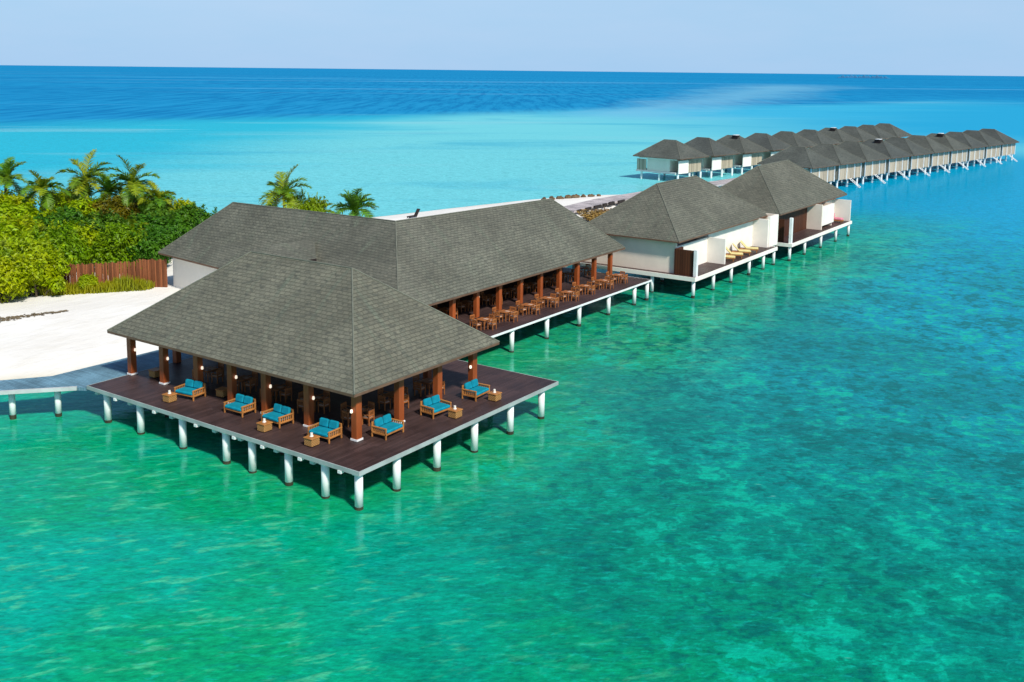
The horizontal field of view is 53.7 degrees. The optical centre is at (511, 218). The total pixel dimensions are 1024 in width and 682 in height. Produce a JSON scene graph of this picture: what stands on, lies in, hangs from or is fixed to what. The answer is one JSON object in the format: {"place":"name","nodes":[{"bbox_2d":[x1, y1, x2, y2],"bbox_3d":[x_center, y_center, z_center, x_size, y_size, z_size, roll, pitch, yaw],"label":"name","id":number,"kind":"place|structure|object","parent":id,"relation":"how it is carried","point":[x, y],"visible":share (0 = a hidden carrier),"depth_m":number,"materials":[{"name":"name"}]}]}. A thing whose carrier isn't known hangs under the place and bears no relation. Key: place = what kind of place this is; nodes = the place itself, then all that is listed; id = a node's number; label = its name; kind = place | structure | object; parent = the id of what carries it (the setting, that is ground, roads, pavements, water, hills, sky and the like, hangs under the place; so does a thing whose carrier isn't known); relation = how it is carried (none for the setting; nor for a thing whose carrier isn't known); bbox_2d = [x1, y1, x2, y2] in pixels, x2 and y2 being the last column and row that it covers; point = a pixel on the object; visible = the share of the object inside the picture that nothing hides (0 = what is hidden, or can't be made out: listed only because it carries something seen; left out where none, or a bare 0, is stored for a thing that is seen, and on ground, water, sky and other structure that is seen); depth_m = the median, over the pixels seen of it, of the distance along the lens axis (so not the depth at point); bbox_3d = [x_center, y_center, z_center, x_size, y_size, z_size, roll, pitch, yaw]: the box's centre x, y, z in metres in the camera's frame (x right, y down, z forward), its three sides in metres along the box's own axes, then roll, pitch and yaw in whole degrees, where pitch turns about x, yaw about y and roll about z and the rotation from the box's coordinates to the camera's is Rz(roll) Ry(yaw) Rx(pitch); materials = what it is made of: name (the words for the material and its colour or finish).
{"place":"outdoors","nodes":[
{"label":"outdoors","id":0,"kind":"place"},
{"bbox_2d":[0,195,620,379],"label":"sand beach","id":1,"kind":"structure","parent":0,"point":[76,336],"depth_m":85.73,"materials":[{"name":"white sand"}]},
{"bbox_2d":[0,245,11,256],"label":"beach shrub","id":2,"kind":"object","parent":1,"relation":"on","point":[3,252],"visible":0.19,"depth_m":96.81,"materials":[{"name":"green plant"}]},
{"bbox_2d":[0,156,28,195],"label":"palm tree","id":3,"kind":"object","parent":1,"relation":"on","point":[7,177],"visible":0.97,"depth_m":131.72,"materials":[{"name":"green plant"}]},
{"bbox_2d":[0,189,38,210],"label":"beach shrub","id":4,"kind":"object","parent":1,"relation":"on","point":[16,199],"visible":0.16,"depth_m":130.26,"materials":[{"name":"green plant"}]},
{"bbox_2d":[0,246,39,303],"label":"beach shrub","id":5,"kind":"object","parent":1,"relation":"on","point":[13,282],"visible":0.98,"depth_m":92.50,"materials":[{"name":"green plant"}]},
{"bbox_2d":[0,212,39,244],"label":"beach shrub","id":6,"kind":"object","parent":1,"relation":"on","point":[9,230],"visible":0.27,"depth_m":106.12,"materials":[{"name":"green plant"}]},
{"bbox_2d":[0,212,45,232],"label":"beach shrub","id":7,"kind":"object","parent":1,"relation":"on","point":[25,222],"visible":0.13,"depth_m":113.61,"materials":[{"name":"green plant"}]},
{"bbox_2d":[0,193,51,220],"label":"beach shrub","id":8,"kind":"object","parent":1,"relation":"on","point":[6,209],"visible":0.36,"depth_m":121.11,"materials":[{"name":"green plant"}]},
{"bbox_2d":[0,228,64,258],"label":"beach shrub","id":9,"kind":"object","parent":1,"relation":"on","point":[21,245],"visible":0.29,"depth_m":99.22,"materials":[{"name":"green plant"}]},
{"bbox_2d":[0,310,68,320],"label":"seaweed line","id":10,"kind":"object","parent":1,"relation":"on","point":[18,317],"visible":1,"depth_m":88.56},
{"bbox_2d":[19,170,70,210],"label":"palm tree","id":11,"kind":"object","parent":1,"relation":"on","point":[39,186],"visible":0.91,"depth_m":126.13,"materials":[{"name":"green plant"}]},
{"bbox_2d":[17,245,75,296],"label":"beach shrub","id":12,"kind":"object","parent":1,"relation":"on","point":[50,269],"visible":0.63,"depth_m":95.93,"materials":[{"name":"green plant"}]},
{"bbox_2d":[23,204,84,228],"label":"beach shrub","id":13,"kind":"object","parent":1,"relation":"on","point":[66,213],"visible":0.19,"depth_m":118.88,"materials":[{"name":"green plant"}]},
{"bbox_2d":[31,218,93,269],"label":"beach shrub","id":14,"kind":"object","parent":1,"relation":"on","point":[74,247],"visible":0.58,"depth_m":105.05,"materials":[{"name":"green plant"}]},
{"bbox_2d":[34,180,93,212],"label":"beach shrub","id":15,"kind":"object","parent":1,"relation":"on","point":[58,194],"visible":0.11,"depth_m":130.94,"materials":[{"name":"green plant"}]},
{"bbox_2d":[48,218,101,263],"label":"beach shrub","id":16,"kind":"object","parent":1,"relation":"on","point":[78,228],"visible":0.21,"depth_m":110.66,"materials":[{"name":"green plant"}]},
{"bbox_2d":[54,191,105,217],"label":"beach shrub","id":17,"kind":"object","parent":1,"relation":"on","point":[80,205],"visible":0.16,"depth_m":124.37,"materials":[{"name":"green plant"}]},
{"bbox_2d":[56,149,111,203],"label":"palm tree","id":18,"kind":"object","parent":1,"relation":"on","point":[76,185],"visible":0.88,"depth_m":129.37,"materials":[{"name":"green plant"}]},
{"bbox_2d":[74,272,98,288],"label":"beach shrub","id":19,"kind":"object","parent":1,"relation":"on","point":[86,280],"visible":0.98,"depth_m":98.26,"materials":[{"name":"green plant"}]},
{"bbox_2d":[38,274,155,295],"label":"beach grass","id":20,"kind":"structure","parent":1,"relation":"on","point":[123,284],"depth_m":98.58,"materials":[{"name":"green plant"}]},
{"bbox_2d":[89,174,124,201],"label":"palm tree","id":21,"kind":"object","parent":1,"relation":"on","point":[107,187],"visible":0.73,"depth_m":128.30,"materials":[{"name":"green plant"}]},
{"bbox_2d":[84,188,139,220],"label":"beach shrub","id":22,"kind":"object","parent":1,"relation":"on","point":[117,206],"visible":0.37,"depth_m":124.17,"materials":[{"name":"green plant"}]},
{"bbox_2d":[78,208,147,236],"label":"beach shrub","id":23,"kind":"object","parent":1,"relation":"on","point":[104,219],"visible":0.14,"depth_m":113.43,"materials":[{"name":"green plant"}]},
{"bbox_2d":[63,259,167,286],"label":"stake fence","id":24,"kind":"object","parent":1,"relation":"on","point":[154,270],"visible":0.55,"depth_m":100.38,"materials":[{"name":"brown wood"}]},
{"bbox_2d":[85,221,154,271],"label":"beach shrub","id":25,"kind":"object","parent":1,"relation":"on","point":[110,247],"visible":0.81,"depth_m":106.16,"materials":[{"name":"green plant"}]},
{"bbox_2d":[105,155,159,210],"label":"palm tree","id":26,"kind":"object","parent":1,"relation":"on","point":[132,188],"visible":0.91,"depth_m":125.95,"materials":[{"name":"green plant"}]},
{"bbox_2d":[124,219,148,232],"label":"shrub","id":27,"kind":"object","parent":1,"relation":"on","point":[133,222],"visible":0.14,"depth_m":112.19,"materials":[{"name":"green plant"}]},
{"bbox_2d":[125,223,179,263],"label":"beach shrub","id":28,"kind":"object","parent":1,"relation":"on","point":[162,239],"visible":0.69,"depth_m":106.92,"materials":[{"name":"green plant"}]},
{"bbox_2d":[134,181,176,210],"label":"palm tree","id":29,"kind":"object","parent":1,"relation":"on","point":[157,195],"visible":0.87,"depth_m":124.09,"materials":[{"name":"green plant"}]},
{"bbox_2d":[135,199,180,222],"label":"beach shrub","id":30,"kind":"object","parent":1,"relation":"on","point":[161,211],"visible":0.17,"depth_m":121.50,"materials":[{"name":"green plant"}]},
{"bbox_2d":[125,211,191,240],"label":"beach shrub","id":31,"kind":"object","parent":1,"relation":"on","point":[175,227],"visible":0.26,"depth_m":113.83,"materials":[{"name":"green plant"}]},
{"bbox_2d":[163,196,202,210],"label":"beach shrub","id":32,"kind":"object","parent":1,"relation":"on","point":[181,201],"visible":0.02,"depth_m":127.10,"materials":[{"name":"green plant"}]},
{"bbox_2d":[171,201,216,228],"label":"beach shrub","id":33,"kind":"object","parent":1,"relation":"on","point":[192,215],"visible":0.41,"depth_m":120.31,"materials":[{"name":"green plant"}]},
{"bbox_2d":[258,164,311,209],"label":"palm tree","id":34,"kind":"object","parent":1,"relation":"on","point":[282,191],"visible":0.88,"depth_m":118.05,"materials":[{"name":"green plant"}]},
{"bbox_2d":[288,187,328,211],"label":"beach shrub","id":35,"kind":"object","parent":1,"relation":"on","point":[313,204],"visible":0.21,"depth_m":119.64,"materials":[{"name":"green plant"}]},
{"bbox_2d":[318,199,334,212],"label":"palm tree","id":36,"kind":"object","parent":1,"relation":"on","point":[327,209],"visible":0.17,"depth_m":121.35,"materials":[{"name":"green plant"}]},
{"bbox_2d":[330,188,378,217],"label":"palm tree","id":37,"kind":"object","parent":1,"relation":"on","point":[356,203],"visible":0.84,"depth_m":110.59,"materials":[{"name":"green plant"}]},
{"bbox_2d":[158,198,651,352],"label":"dining hall","id":38,"kind":"structure","parent":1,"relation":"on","point":[447,260],"depth_m":91.86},
{"bbox_2d":[575,209,605,220],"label":"beach shrub","id":39,"kind":"object","parent":1,"relation":"on","point":[592,214],"visible":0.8,"depth_m":152.99,"materials":[{"name":"plant"}]},
{"bbox_2d":[0,65,1023,681],"bbox_3d":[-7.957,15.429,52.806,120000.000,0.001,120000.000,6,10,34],"label":"sea","id":40,"kind":"structure","parent":0,"point":[802,467],"depth_m":60.71,"materials":[{"name":"liquid"}]},
{"bbox_2d":[0,349,192,419],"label":"walkway","id":41,"kind":"structure","parent":40,"relation":"on","point":[80,379],"depth_m":67.86,"materials":[{"name":"grey wood"}]},
{"bbox_2d":[87,251,558,510],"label":"dining pavilion","id":42,"kind":"structure","parent":40,"relation":"on","point":[354,339],"depth_m":62.42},
{"bbox_2d":[148,367,159,377],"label":"side table","id":43,"kind":"object","parent":42,"relation":"on","point":[154,372],"visible":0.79,"depth_m":68.03,"materials":[{"name":"wood"}]},
{"bbox_2d":[162,392,177,402],"bbox_3d":[-21.402,11.197,63.227,0.680,0.470,0.680,6,10,31],"label":"side table","id":44,"kind":"object","parent":42,"relation":"on","point":[170,398],"visible":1,"depth_m":63.03,"materials":[{"name":"wood"}]},
{"bbox_2d":[174,379,205,400],"bbox_3d":[-20.415,10.849,64.071,1.640,0.995,1.140,5,9,27],"label":"lounge sofa","id":45,"kind":"object","parent":42,"relation":"on","point":[191,388],"visible":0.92,"depth_m":64.01,"materials":[{"name":"teal fabric"}]},
{"bbox_2d":[203,366,217,381],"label":"dining table","id":46,"kind":"object","parent":42,"relation":"on","point":[206,370],"visible":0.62,"depth_m":67.46,"materials":[{"name":"red wood"}]},
{"bbox_2d":[211,368,222,383],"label":"dining chair","id":47,"kind":"object","parent":42,"relation":"on","point":[217,375],"visible":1,"depth_m":67.00,"materials":[{"name":"red wood"}]},
{"bbox_2d":[215,386,226,396],"bbox_3d":[-18.410,11.063,64.363,0.680,0.470,0.680,5,9,27],"label":"side table","id":48,"kind":"object","parent":42,"relation":"on","point":[221,391],"visible":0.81,"depth_m":64.13,"materials":[{"name":"wicker"}]},
{"bbox_2d":[223,393,255,417],"bbox_3d":[-16.495,11.304,61.251,1.640,0.995,1.140,6,10,32],"label":"lounge sofa","id":49,"kind":"object","parent":42,"relation":"on","point":[238,405],"visible":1,"depth_m":61.19,"materials":[{"name":"blue fabric"}]},
{"bbox_2d":[237,375,251,391],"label":"dining table","id":50,"kind":"object","parent":42,"relation":"on","point":[241,379],"visible":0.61,"depth_m":65.46,"materials":[{"name":"red wood"}]},
{"bbox_2d":[244,378,256,392],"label":"dining chair","id":51,"kind":"object","parent":42,"relation":"on","point":[250,384],"visible":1,"depth_m":65.14,"materials":[{"name":"red wood"}]},
{"bbox_2d":[256,420,272,431],"bbox_3d":[-14.268,11.993,58.313,0.680,0.470,0.680,6,10,34],"label":"side table","id":52,"kind":"object","parent":42,"relation":"on","point":[266,426],"visible":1,"depth_m":58.10,"materials":[{"name":"wood"}]},
{"bbox_2d":[261,403,293,428],"bbox_3d":[-13.814,11.585,59.525,1.640,0.995,1.140,7,10,36],"label":"lounge sofa","id":53,"kind":"object","parent":42,"relation":"on","point":[279,414],"visible":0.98,"depth_m":59.42,"materials":[{"name":"blue fabric"}]},
{"bbox_2d":[271,384,285,400],"bbox_3d":[-14.894,11.043,63.977,0.900,0.755,0.900,6,10,34],"label":"dining table","id":54,"kind":"object","parent":42,"relation":"on","point":[275,388],"visible":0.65,"depth_m":63.64,"materials":[{"name":"red wood"}]},
{"bbox_2d":[279,387,291,402],"bbox_3d":[-14.190,11.042,63.470,0.550,0.920,0.600,7,10,37],"label":"dining chair","id":55,"kind":"object","parent":42,"relation":"on","point":[287,392],"visible":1,"depth_m":63.34,"materials":[{"name":"red wood"}]},
{"bbox_2d":[297,399,303,414],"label":"dining chair","id":56,"kind":"object","parent":42,"relation":"on","point":[300,403],"visible":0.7,"depth_m":61.10,"materials":[{"name":"red wood"}]},
{"bbox_2d":[303,434,319,446],"bbox_3d":[-11.110,12.345,56.138,0.680,0.470,0.680,6,10,34],"label":"side table","id":57,"kind":"object","parent":42,"relation":"on","point":[313,441],"visible":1,"depth_m":55.95,"materials":[{"name":"wood"}]},
{"bbox_2d":[317,397,329,413],"bbox_3d":[-11.440,11.354,61.537,0.550,0.920,0.600,6,10,32],"label":"dining chair","id":58,"kind":"object","parent":42,"relation":"on","point":[323,404],"visible":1,"depth_m":61.41,"materials":[{"name":"red wood"}]},
{"bbox_2d":[307,417,341,443],"bbox_3d":[-10.591,11.963,57.184,1.640,0.995,1.140,6,10,31],"label":"lounge sofa","id":59,"kind":"object","parent":42,"relation":"on","point":[326,428],"visible":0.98,"depth_m":57.13,"materials":[{"name":"blue fabric"}]},
{"bbox_2d":[341,401,350,418],"bbox_3d":[-9.886,11.517,60.544,0.550,0.920,0.600,5,9,27],"label":"dining chair","id":60,"kind":"object","parent":42,"relation":"on","point":[344,405],"visible":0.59,"depth_m":60.53,"materials":[{"name":"red wood"}]},
{"bbox_2d":[342,410,350,426],"bbox_3d":[-9.589,11.699,59.317,0.600,0.920,0.550,8,11,40],"label":"dining chair","id":61,"kind":"object","parent":42,"relation":"on","point":[346,416],"visible":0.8,"depth_m":59.10,"materials":[{"name":"red wood"}]},
{"bbox_2d":[362,409,374,425],"bbox_3d":[-8.465,11.684,59.503,0.550,0.920,0.600,5,9,27],"label":"dining chair","id":62,"kind":"object","parent":42,"relation":"on","point":[369,415],"visible":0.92,"depth_m":59.33,"materials":[{"name":"red wood"}]},
{"bbox_2d":[362,401,374,416],"bbox_3d":[-8.619,11.510,60.678,0.600,0.920,0.550,7,11,38],"label":"dining chair","id":63,"kind":"object","parent":42,"relation":"on","point":[371,404],"visible":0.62,"depth_m":60.73,"materials":[{"name":"red wood"}]},
{"bbox_2d":[378,395,390,410],"bbox_3d":[-7.837,11.294,62.215,0.600,0.920,0.550,7,10,37],"label":"dining chair","id":64,"kind":"object","parent":42,"relation":"on","point":[384,401],"visible":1,"depth_m":62.03,"materials":[{"name":"red wood"}]},
{"bbox_2d":[371,414,403,439],"bbox_3d":[-7.109,11.899,57.874,1.140,0.995,1.640,6,10,32],"label":"lounge sofa","id":65,"kind":"object","parent":42,"relation":"on","point":[384,425],"visible":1,"depth_m":57.65,"materials":[{"name":"blue fabric"}]},
{"bbox_2d":[383,391,393,407],"bbox_3d":[-7.372,11.282,62.898,0.900,0.755,0.900,6,10,34],"label":"dining table","id":66,"kind":"object","parent":42,"relation":"on","point":[390,394],"visible":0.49,"depth_m":62.69,"materials":[{"name":"red wood"}]},
{"bbox_2d":[414,382,425,396],"bbox_3d":[-5.914,10.920,64.913,0.600,0.920,0.550,6,10,30],"label":"dining chair","id":67,"kind":"object","parent":42,"relation":"on","point":[420,388],"visible":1,"depth_m":64.72,"materials":[{"name":"red wood"}]},
{"bbox_2d":[419,378,432,393],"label":"dining table","id":68,"kind":"object","parent":42,"relation":"on","point":[426,381],"visible":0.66,"depth_m":65.38,"materials":[{"name":"red wood"}]},
{"bbox_2d":[420,394,451,418],"bbox_3d":[-4.620,11.409,61.407,1.140,0.995,1.640,7,11,38],"label":"lounge sofa","id":69,"kind":"object","parent":42,"relation":"on","point":[434,405],"visible":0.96,"depth_m":61.22,"materials":[{"name":"blue fabric"}]},
{"bbox_2d":[448,407,462,418],"bbox_3d":[-3.422,11.729,60.916,0.680,0.470,0.680,7,10,35],"label":"side table","id":70,"kind":"object","parent":42,"relation":"on","point":[455,413],"visible":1,"depth_m":60.71,"materials":[{"name":"wood"}]},
{"bbox_2d":[462,379,489,401],"bbox_3d":[-2.303,10.952,64.698,1.140,0.995,1.640,6,10,31],"label":"lounge sofa","id":71,"kind":"object","parent":42,"relation":"on","point":[471,388],"visible":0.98,"depth_m":64.46,"materials":[{"name":"fabric"}]},
{"bbox_2d":[487,391,501,401],"bbox_3d":[-1.092,11.282,64.137,0.680,0.470,0.680,6,10,34],"label":"side table","id":72,"kind":"object","parent":42,"relation":"on","point":[495,397],"visible":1,"depth_m":63.92,"materials":[{"name":"wicker"}]},
{"bbox_2d":[564,178,734,212],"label":"boardwalk","id":73,"kind":"structure","parent":40,"relation":"on","point":[590,203],"depth_m":171.57,"materials":[{"name":"white paint"}]},
{"bbox_2d":[633,139,708,179],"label":"overwater villa","id":74,"kind":"object","parent":40,"relation":"on","point":[666,156],"visible":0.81,"depth_m":216.28,"materials":[{"name":"grey wood"}]},
{"bbox_2d":[580,175,778,298],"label":"spa villa","id":75,"kind":"object","parent":40,"relation":"on","point":[691,228],"visible":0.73,"depth_m":110.61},
{"bbox_2d":[674,249,693,275],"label":"door panel","id":76,"kind":"structure","parent":75,"relation":"in","point":[683,259],"depth_m":104.47,"materials":[{"name":"brown wood"}]},
{"bbox_2d":[726,247,742,258],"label":"sun lounger","id":77,"kind":"object","parent":75,"relation":"on","point":[735,253],"visible":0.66,"depth_m":114.55,"materials":[{"name":"fabric"}]},
{"bbox_2d":[731,243,750,255],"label":"sun lounger","id":78,"kind":"object","parent":75,"relation":"on","point":[743,250],"visible":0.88,"depth_m":116.41,"materials":[{"name":"fabric"}]},
{"bbox_2d":[739,240,758,252],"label":"sun lounger","id":79,"kind":"object","parent":75,"relation":"on","point":[749,248],"visible":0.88,"depth_m":118.40,"materials":[{"name":"fabric"}]},
{"bbox_2d":[674,137,740,177],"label":"overwater villa","id":80,"kind":"object","parent":40,"relation":"on","point":[716,152],"visible":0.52,"depth_m":224.94,"materials":[{"name":"grey wood"}]},
{"bbox_2d":[706,135,768,173],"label":"overwater villa","id":81,"kind":"object","parent":40,"relation":"on","point":[747,150],"visible":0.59,"depth_m":233.89,"materials":[{"name":"grey wood"}]},
{"bbox_2d":[734,133,790,167],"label":"overwater villa","id":82,"kind":"object","parent":40,"relation":"on","point":[772,145],"visible":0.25,"depth_m":243.02,"materials":[{"name":"grey wood"}]},
{"bbox_2d":[720,160,851,260],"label":"spa villa","id":83,"kind":"object","parent":40,"relation":"on","point":[804,204],"visible":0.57,"depth_m":134.42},
{"bbox_2d":[778,219,784,241],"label":"door panel","id":84,"kind":"structure","parent":83,"relation":"in","point":[781,223],"depth_m":125.95,"materials":[{"name":"wood"}]},
{"bbox_2d":[779,208,806,235],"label":"door panel","id":85,"kind":"structure","parent":83,"relation":"in","point":[800,216],"depth_m":133.45,"materials":[{"name":"brown wood"}]},
{"bbox_2d":[772,131,816,147],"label":"overwater villa","id":86,"kind":"object","parent":40,"relation":"on","point":[791,138],"visible":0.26,"depth_m":252.65,"materials":[{"name":"grey wood"}]},
{"bbox_2d":[757,146,839,183],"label":"overwater villa","id":87,"kind":"object","parent":40,"relation":"on","point":[816,164],"visible":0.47,"depth_m":200.30,"materials":[{"name":"grey wood"}]},
{"bbox_2d":[796,129,840,148],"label":"overwater villa","id":88,"kind":"object","parent":40,"relation":"on","point":[816,136],"visible":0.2,"depth_m":261.93,"materials":[{"name":"grey wood"}]},
{"bbox_2d":[809,144,865,187],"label":"overwater villa","id":89,"kind":"object","parent":40,"relation":"on","point":[849,167],"visible":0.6,"depth_m":207.83,"materials":[{"name":"grey wood"}]},
{"bbox_2d":[819,127,861,145],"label":"overwater villa","id":90,"kind":"object","parent":40,"relation":"on","point":[835,133],"visible":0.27,"depth_m":271.27,"materials":[{"name":"grey wood"}]},
{"bbox_2d":[839,126,878,142],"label":"overwater villa","id":91,"kind":"object","parent":40,"relation":"on","point":[858,133],"visible":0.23,"depth_m":280.53,"materials":[{"name":"grey wood"}]},
{"bbox_2d":[836,141,890,183],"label":"overwater villa","id":92,"kind":"object","parent":40,"relation":"on","point":[874,163],"visible":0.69,"depth_m":216.18,"materials":[{"name":"grey wood"}]},
{"bbox_2d":[838,75,890,78],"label":"distant island","id":93,"kind":"structure","parent":40,"relation":"on","point":[863,76],"depth_m":5614.28,"materials":[{"name":"blue"}]},
{"bbox_2d":[858,125,895,139],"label":"overwater villa","id":94,"kind":"object","parent":40,"relation":"on","point":[875,131],"visible":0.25,"depth_m":289.72,"materials":[{"name":"grey wood"}]},
{"bbox_2d":[862,139,912,179],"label":"overwater villa","id":95,"kind":"object","parent":40,"relation":"on","point":[897,161],"visible":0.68,"depth_m":224.57,"materials":[{"name":"grey wood"}]},
{"bbox_2d":[875,123,910,139],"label":"overwater villa","id":96,"kind":"object","parent":40,"relation":"on","point":[893,130],"visible":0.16,"depth_m":299.18,"materials":[{"name":"grey wood"}]},
{"bbox_2d":[884,137,933,176],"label":"overwater villa","id":97,"kind":"object","parent":40,"relation":"on","point":[919,158],"visible":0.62,"depth_m":232.86,"materials":[{"name":"grey wood"}]},
{"bbox_2d":[906,135,952,172],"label":"overwater villa","id":98,"kind":"object","parent":40,"relation":"on","point":[939,157],"visible":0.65,"depth_m":241.17,"materials":[{"name":"grey wood"}]},
{"bbox_2d":[926,133,971,169],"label":"overwater villa","id":99,"kind":"object","parent":40,"relation":"on","point":[958,154],"visible":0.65,"depth_m":249.49,"materials":[{"name":"grey wood"}]},
{"bbox_2d":[945,132,988,166],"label":"overwater villa","id":100,"kind":"object","parent":40,"relation":"on","point":[975,152],"visible":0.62,"depth_m":257.80,"materials":[{"name":"grey wood"}]},
{"bbox_2d":[963,130,1003,164],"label":"overwater villa","id":101,"kind":"object","parent":40,"relation":"on","point":[992,150],"visible":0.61,"depth_m":266.17,"materials":[{"name":"grey wood"}]},
{"bbox_2d":[979,129,1018,161],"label":"overwater villa","id":102,"kind":"object","parent":40,"relation":"on","point":[1008,147],"visible":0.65,"depth_m":274.43,"materials":[{"name":"grey wood"}]},
{"bbox_2d":[0,0,1023,75],"label":"sky","id":103,"kind":"structure","parent":0,"point":[872,37],"materials":[{"name":"blue"}]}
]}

